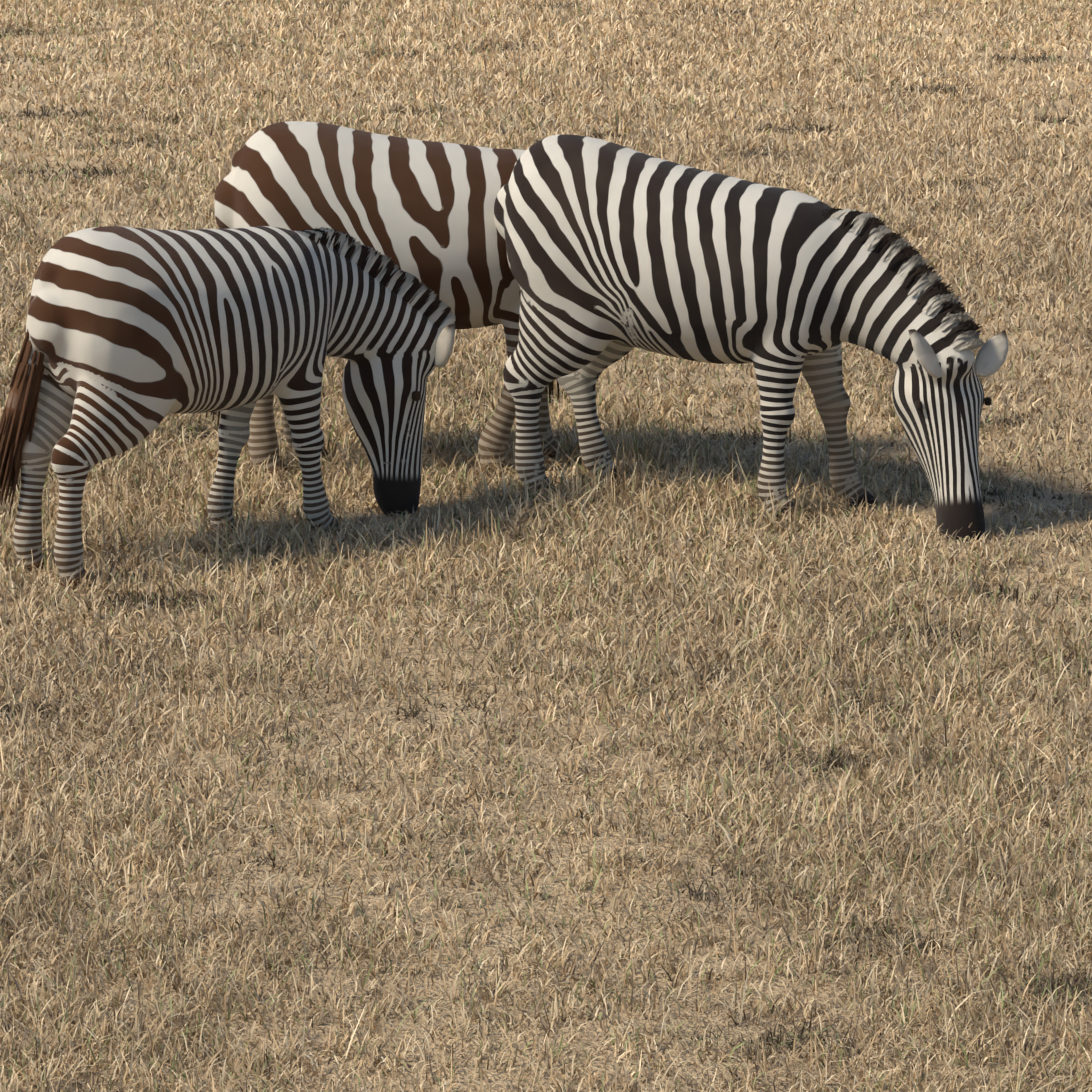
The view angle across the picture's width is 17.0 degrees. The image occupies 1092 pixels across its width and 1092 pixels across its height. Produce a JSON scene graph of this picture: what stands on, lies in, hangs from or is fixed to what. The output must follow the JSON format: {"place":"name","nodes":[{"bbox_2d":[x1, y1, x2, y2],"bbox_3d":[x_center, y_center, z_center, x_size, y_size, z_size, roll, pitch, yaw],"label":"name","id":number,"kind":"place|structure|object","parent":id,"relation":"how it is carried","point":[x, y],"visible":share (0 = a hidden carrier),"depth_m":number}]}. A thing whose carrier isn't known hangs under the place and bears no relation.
{"place":"outdoors","nodes":[
{"label":"outdoors","id":0,"kind":"place"},
{"bbox_2d":[0,0,1091,1091],"bbox_3d":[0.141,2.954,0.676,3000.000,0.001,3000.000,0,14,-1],"label":"ground","id":1,"kind":"structure","parent":0,"point":[507,924],"depth_m":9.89},
{"bbox_2d":[0,226,455,588],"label":"zebra","id":2,"kind":"object","parent":1,"relation":"on","point":[134,336],"visible":0.98,"depth_m":12.29},
{"bbox_2d":[206,121,563,480],"bbox_3d":[-0.100,-0.934,13.790,2.419,1.352,0.644,-1,14,-4],"label":"zebra","id":3,"kind":"object","parent":1,"relation":"on","point":[422,211],"visible":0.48,"depth_m":13.43},
{"bbox_2d":[494,134,1007,542],"bbox_3d":[0.735,-0.766,13.199,1.951,1.378,0.707,6,15,23],"label":"zebra","id":4,"kind":"object","parent":1,"relation":"on","point":[616,252],"visible":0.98,"depth_m":12.93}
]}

